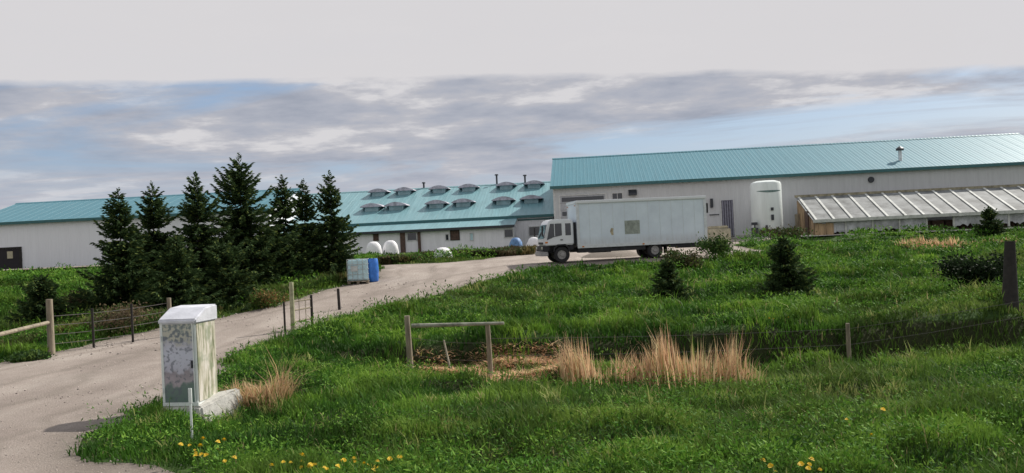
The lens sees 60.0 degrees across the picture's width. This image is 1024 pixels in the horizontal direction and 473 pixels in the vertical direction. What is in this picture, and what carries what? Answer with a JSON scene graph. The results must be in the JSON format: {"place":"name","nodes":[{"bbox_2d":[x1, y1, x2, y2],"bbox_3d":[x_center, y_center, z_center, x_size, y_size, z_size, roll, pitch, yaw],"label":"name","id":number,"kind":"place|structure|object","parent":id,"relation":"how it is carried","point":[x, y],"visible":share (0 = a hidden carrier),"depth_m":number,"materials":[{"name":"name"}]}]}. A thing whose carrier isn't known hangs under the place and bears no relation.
{"place":"outdoors","nodes":[
{"label":"outdoors","id":0,"kind":"place"},
{"bbox_2d":[3,264,110,269],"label":"path","id":1,"kind":"structure","parent":0,"point":[55,267],"depth_m":70.77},
{"bbox_2d":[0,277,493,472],"bbox_3d":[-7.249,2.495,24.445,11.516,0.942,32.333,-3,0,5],"label":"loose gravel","id":2,"kind":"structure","parent":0,"point":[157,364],"depth_m":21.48,"materials":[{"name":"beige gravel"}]},
{"bbox_2d":[0,238,769,472],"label":"driveway","id":3,"kind":"structure","parent":0,"point":[26,416],"depth_m":20.27,"materials":[{"name":"beige gravel"}]},
{"bbox_2d":[337,288,340,309],"bbox_3d":[-6.137,2.397,31.493,0.127,1.103,0.108,-3,0,0],"label":"fence post","id":4,"kind":"object","parent":3,"relation":"on","point":[338,298],"visible":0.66,"depth_m":31.45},
{"bbox_2d":[346,258,369,283],"bbox_3d":[-6.929,1.556,39.996,0.960,1.100,0.960,-3,0,-6],"label":"liquid tote","id":5,"kind":"object","parent":3,"relation":"on","point":[357,269],"visible":1,"depth_m":39.57,"materials":[{"name":"white plastic"}]},
{"bbox_2d":[368,258,378,281],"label":"plastic barrel","id":6,"kind":"object","parent":3,"relation":"on","point":[373,269],"visible":0.83,"depth_m":40.14,"materials":[{"name":"blue plastic"}]},
{"bbox_2d":[533,195,709,262],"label":"box truck","id":7,"kind":"object","parent":3,"relation":"on","point":[649,227],"visible":0.98,"depth_m":44.80,"materials":[{"name":"white paint"}]},
{"bbox_2d":[707,226,730,241],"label":"pallet stack","id":8,"kind":"object","parent":3,"relation":"on","point":[717,230],"visible":0.72,"depth_m":61.50,"materials":[{"name":"beige wood"}]},
{"bbox_2d":[0,223,1023,472],"bbox_3d":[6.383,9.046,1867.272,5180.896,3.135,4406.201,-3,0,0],"label":"ground","id":9,"kind":"structure","parent":0,"point":[766,347],"depth_m":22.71,"materials":[{"name":"green plant"}]},
{"bbox_2d":[2,347,56,362],"bbox_3d":[-12.465,3.123,22.838,1.285,0.425,1.376,-3,0,0],"label":"shrub","id":10,"kind":"object","parent":9,"relation":"on","point":[28,355],"visible":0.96,"depth_m":22.65,"materials":[{"name":"green plant"}]},
{"bbox_2d":[4,274,90,327],"bbox_3d":[-16.267,2.457,31.085,2.888,2.327,2.839,-3,0,0],"label":"spruce","id":11,"kind":"object","parent":9,"relation":"on","point":[40,291],"visible":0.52,"depth_m":30.75,"materials":[{"name":"green plant"}]},
{"bbox_2d":[55,287,98,310],"bbox_3d":[-16.187,2.518,32.995,2.219,1.192,1.993,-3,0,0],"label":"shrub","id":12,"kind":"object","parent":9,"relation":"on","point":[72,299],"visible":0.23,"depth_m":32.74,"materials":[{"name":"green plant"}]},
{"bbox_2d":[0,307,165,348],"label":"rough growth","id":13,"kind":"object","parent":9,"relation":"on","point":[25,339],"visible":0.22,"depth_m":26.52,"materials":[{"name":"green plant"}]},
{"bbox_2d":[0,298,170,353],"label":"wire fence","id":14,"kind":"object","parent":9,"relation":"on","point":[49,323],"visible":0.84,"depth_m":23.98,"materials":[{"name":"wood"}]},
{"bbox_2d":[68,187,159,311],"bbox_3d":[-14.612,0.600,32.955,3.326,4.894,3.621,-3,0,0],"label":"spruce","id":15,"kind":"object","parent":9,"relation":"on","point":[124,279],"visible":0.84,"depth_m":32.67,"materials":[{"name":"green plant"}]},
{"bbox_2d":[78,298,164,336],"bbox_3d":[-12.131,2.536,27.835,2.009,1.294,3.083,-3,0,16],"label":"shrub","id":16,"kind":"object","parent":9,"relation":"on","point":[124,314],"visible":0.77,"depth_m":27.30,"materials":[{"name":"green plant"}]},
{"bbox_2d":[92,226,158,291],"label":"spruce","id":17,"kind":"object","parent":9,"relation":"on","point":[146,247],"visible":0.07,"depth_m":35.91,"materials":[{"name":"green plant"}]},
{"bbox_2d":[127,180,183,273],"bbox_3d":[-15.088,0.350,37.213,4.128,5.374,4.047,-3,0,0],"label":"spruce","id":18,"kind":"object","parent":9,"relation":"on","point":[151,217],"visible":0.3,"depth_m":36.81,"materials":[{"name":"green plant"}]},
{"bbox_2d":[0,188,311,270],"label":"shed","id":19,"kind":"structure","parent":9,"relation":"on","point":[44,234],"depth_m":75.51,"materials":[{"name":"white metal"}]},
{"bbox_2d":[0,247,22,270],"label":"sliding door","id":20,"kind":"structure","parent":19,"relation":"in","point":[11,257],"depth_m":75.58,"materials":[{"name":"black metal"}]},
{"bbox_2d":[134,234,222,312],"bbox_3d":[-11.970,1.602,31.388,3.306,3.424,3.185,-3,0,0],"label":"spruce","id":21,"kind":"object","parent":9,"relation":"on","point":[178,283],"visible":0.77,"depth_m":31.21,"materials":[{"name":"green plant"}]},
{"bbox_2d":[188,388,192,437],"bbox_3d":[-4.299,2.485,11.891,0.044,0.901,0.028,-3,0,0],"label":"marker stake","id":22,"kind":"object","parent":9,"relation":"on","point":[190,400],"visible":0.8,"depth_m":11.88,"materials":[{"name":"white plastic"}]},
{"bbox_2d":[159,171,239,292],"bbox_3d":[-12.806,0.023,35.884,3.475,5.400,3.579,-3,0,37],"label":"spruce","id":23,"kind":"object","parent":9,"relation":"on","point":[199,237],"visible":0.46,"depth_m":35.76,"materials":[{"name":"green plant"}]},
{"bbox_2d":[158,304,243,420],"bbox_3d":[-5.055,2.067,14.377,1.104,1.893,0.955,-3,0,10],"label":"utility cabinet","id":24,"kind":"object","parent":9,"relation":"on","point":[188,346],"visible":0.9,"depth_m":14.07,"materials":[{"name":"metal"}]},
{"bbox_2d":[95,267,347,337],"bbox_3d":[-9.939,2.183,34.725,1.600,1.652,17.599,-3,0,19],"label":"rough growth","id":25,"kind":"object","parent":9,"relation":"on","point":[339,276],"visible":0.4,"depth_m":32.51,"materials":[{"name":"green plant"}]},
{"bbox_2d":[192,241,267,311],"bbox_3d":[-11.028,1.536,33.612,3.788,2.884,3.664,-3,0,0],"label":"spruce","id":26,"kind":"object","parent":9,"relation":"on","point":[226,278],"visible":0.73,"depth_m":33.08,"materials":[{"name":"green plant"}]},
{"bbox_2d":[206,152,299,286],"bbox_3d":[-11.814,-0.407,37.922,5.340,6.440,5.655,-3,0,-18],"label":"spruce","id":27,"kind":"object","parent":9,"relation":"on","point":[242,218],"visible":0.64,"depth_m":37.68,"materials":[{"name":"green plant"}]},
{"bbox_2d":[245,288,289,308],"bbox_3d":[-9.067,2.315,32.974,1.728,0.887,1.775,-3,0,0],"label":"shrub","id":28,"kind":"object","parent":9,"relation":"on","point":[267,298],"visible":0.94,"depth_m":32.75,"materials":[{"name":"green plant"}]},
{"bbox_2d":[219,353,322,413],"bbox_3d":[-3.913,2.429,14.954,2.482,1.282,2.142,-3,0,0],"label":"dry grass clump","id":29,"kind":"object","parent":9,"relation":"on","point":[277,386],"visible":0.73,"depth_m":14.82,"materials":[{"name":"plant"}]},
{"bbox_2d":[250,224,317,286],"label":"spruce","id":30,"kind":"object","parent":9,"relation":"on","point":[279,260],"visible":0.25,"depth_m":39.10,"materials":[{"name":"green plant"}]},
{"bbox_2d":[266,175,315,280],"bbox_3d":[-10.199,-0.161,39.977,2.574,5.372,2.846,-3,0,-23],"label":"spruce","id":31,"kind":"object","parent":9,"relation":"on","point":[285,206],"visible":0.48,"depth_m":39.89,"materials":[{"name":"green plant"}]},
{"bbox_2d":[283,282,313,331],"bbox_3d":[-6.424,2.249,26.904,0.231,1.772,1.165,-3,0,34],"label":"fence brace","id":32,"kind":"object","parent":9,"relation":"on","point":[292,306],"visible":0.73,"depth_m":26.55,"materials":[{"name":"wood"}]},
{"bbox_2d":[291,178,328,276],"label":"spruce","id":33,"kind":"object","parent":9,"relation":"on","point":[305,213],"visible":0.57,"depth_m":40.80,"materials":[{"name":"green plant"}]},
{"bbox_2d":[297,170,365,282],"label":"spruce","id":34,"kind":"object","parent":9,"relation":"on","point":[334,226],"visible":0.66,"depth_m":41.27,"materials":[{"name":"green plant"}]},
{"bbox_2d":[311,228,351,270],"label":"spruce","id":35,"kind":"object","parent":9,"relation":"on","point":[334,261],"visible":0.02,"depth_m":41.56,"materials":[{"name":"green plant"}]},
{"bbox_2d":[365,242,381,254],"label":"wrapped bale","id":36,"kind":"object","parent":9,"relation":"on","point":[372,247],"visible":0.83,"depth_m":62.17,"materials":[{"name":"white plastic"}]},
{"bbox_2d":[382,240,399,254],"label":"wrapped bale","id":37,"kind":"object","parent":9,"relation":"on","point":[390,246],"visible":0.81,"depth_m":62.85,"materials":[{"name":"white plastic"}]},
{"bbox_2d":[282,174,553,253],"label":"barn","id":38,"kind":"structure","parent":9,"relation":"on","point":[433,218],"depth_m":77.85,"materials":[{"name":"metal"}]},
{"bbox_2d":[528,226,539,235],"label":"window","id":39,"kind":"structure","parent":38,"relation":"in","point":[530,228],"depth_m":76.06,"materials":[{"name":"grey glass"}]},
{"bbox_2d":[434,247,452,257],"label":"wrapped bale","id":40,"kind":"object","parent":9,"relation":"on","point":[444,249],"visible":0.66,"depth_m":53.17,"materials":[{"name":"white plastic"}]},
{"bbox_2d":[375,245,536,264],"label":"rough growth","id":41,"kind":"object","parent":9,"relation":"on","point":[522,250],"visible":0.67,"depth_m":55.13,"materials":[{"name":"green plant"}]},
{"bbox_2d":[396,340,584,383],"bbox_3d":[-0.415,3.094,20.983,5.364,0.862,4.520,-3,0,0],"label":"thatch","id":42,"kind":"object","parent":9,"relation":"on","point":[528,359],"visible":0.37,"depth_m":21.78,"materials":[{"name":"plant"}]},
{"bbox_2d":[509,238,522,245],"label":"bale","id":43,"kind":"object","parent":9,"relation":"on","point":[515,241],"visible":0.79,"depth_m":63.73},
{"bbox_2d":[526,237,539,251],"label":"wrapped bale","id":44,"kind":"object","parent":9,"relation":"on","point":[532,241],"visible":0.43,"depth_m":59.66,"materials":[{"name":"white plastic"}]},
{"bbox_2d":[552,333,654,389],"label":"reeds","id":45,"kind":"object","parent":9,"relation":"on","point":[571,368],"visible":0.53,"depth_m":18.44,"materials":[{"name":"plant"}]},
{"bbox_2d":[581,250,638,257],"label":"gravel heap","id":46,"kind":"object","parent":9,"relation":"on","point":[625,253],"visible":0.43,"depth_m":48.32,"materials":[{"name":"beige gravel"}]},
{"bbox_2d":[637,258,697,302],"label":"spruce","id":47,"kind":"object","parent":9,"relation":"on","point":[668,282],"visible":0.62,"depth_m":30.80,"materials":[{"name":"green plant"}]},
{"bbox_2d":[659,245,707,270],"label":"shrub","id":48,"kind":"object","parent":9,"relation":"on","point":[674,255],"visible":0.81,"depth_m":40.75,"materials":[{"name":"green plant"}]},
{"bbox_2d":[617,321,767,388],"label":"reeds","id":49,"kind":"object","parent":9,"relation":"on","point":[667,366],"visible":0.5,"depth_m":18.06,"materials":[{"name":"plant"}]},
{"bbox_2d":[691,338,693,369],"bbox_3d":[3.978,2.664,19.591,0.148,1.246,0.120,-3,0,-29],"label":"seed stalk","id":50,"kind":"object","parent":9,"relation":"on","point":[692,349],"visible":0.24,"depth_m":19.64,"materials":[{"name":"plant"}]},
{"bbox_2d":[404,301,1023,375],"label":"wire fence","id":51,"kind":"object","parent":9,"relation":"on","point":[488,341],"visible":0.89,"depth_m":20.52,"materials":[{"name":"grey metal"}]},
{"bbox_2d":[690,231,738,257],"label":"shrub","id":52,"kind":"object","parent":9,"relation":"on","point":[710,247],"visible":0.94,"depth_m":43.18,"materials":[{"name":"green plant"}]},
{"bbox_2d":[747,180,782,238],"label":"storage tank","id":53,"kind":"object","parent":9,"relation":"on","point":[766,203],"visible":0.69,"depth_m":64.55,"materials":[{"name":"white paint"}]},
{"bbox_2d":[747,236,819,298],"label":"spruce","id":54,"kind":"object","parent":9,"relation":"on","point":[789,273],"visible":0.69,"depth_m":30.21,"materials":[{"name":"green plant"}]},
{"bbox_2d":[755,224,816,240],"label":"shrub","id":55,"kind":"object","parent":9,"relation":"on","point":[788,231],"visible":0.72,"depth_m":60.82,"materials":[{"name":"green plant"}]},
{"bbox_2d":[550,133,1023,237],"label":"barn","id":56,"kind":"structure","parent":9,"relation":"on","point":[721,180],"depth_m":69.55,"materials":[{"name":"white metal"}]},
{"bbox_2d":[558,193,606,218],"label":"overhead door","id":57,"kind":"structure","parent":56,"relation":"in","point":[593,196],"depth_m":69.81,"materials":[{"name":"metal"}]},
{"bbox_2d":[611,192,622,198],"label":"window","id":58,"kind":"structure","parent":56,"relation":"in","point":[617,195],"depth_m":69.56,"materials":[{"name":"grey glass"}]},
{"bbox_2d":[720,199,735,236],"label":"door","id":59,"kind":"structure","parent":56,"relation":"in","point":[726,206],"depth_m":68.81,"materials":[{"name":"grey metal"}]},
{"bbox_2d":[794,184,1023,234],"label":"greenhouse","id":60,"kind":"object","parent":9,"relation":"on","point":[832,213],"visible":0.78,"depth_m":63.26,"materials":[{"name":"plastic"}]},
{"bbox_2d":[804,211,808,234],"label":"door","id":61,"kind":"structure","parent":60,"relation":"in","point":[806,215],"depth_m":64.01,"materials":[{"name":"brown wood"}]},
{"bbox_2d":[895,234,1019,249],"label":"dry brush","id":62,"kind":"object","parent":9,"relation":"on","point":[936,242],"visible":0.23,"depth_m":49.81,"materials":[{"name":"plant"}]},
{"bbox_2d":[930,246,1019,287],"bbox_3d":[14.395,1.113,27.519,2.690,1.672,2.001,-3,0,10],"label":"shrub","id":63,"kind":"object","parent":9,"relation":"on","point":[965,268],"visible":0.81,"depth_m":27.27,"materials":[{"name":"green plant"}]},
{"bbox_2d":[966,206,1007,236],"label":"spruce","id":64,"kind":"object","parent":9,"relation":"on","point":[988,214],"visible":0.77,"depth_m":55.73,"materials":[{"name":"green plant"}]},
{"bbox_2d":[1002,241,1018,310],"bbox_3d":[13.200,1.264,23.593,0.463,2.285,0.464,-3,0,0],"label":"wooden pole","id":65,"kind":"object","parent":9,"relation":"on","point":[1010,286],"visible":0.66,"depth_m":23.46,"materials":[{"name":"wood"}]},
{"bbox_2d":[0,0,1023,209],"label":"sky","id":66,"kind":"structure","parent":0,"point":[98,97],"materials":[{"name":"grey"}]},
{"bbox_2d":[801,227,1023,236],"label":"path","id":67,"kind":"structure","parent":0,"point":[900,231],"depth_m":61.75,"materials":[{"name":"grey concrete"}]}
]}

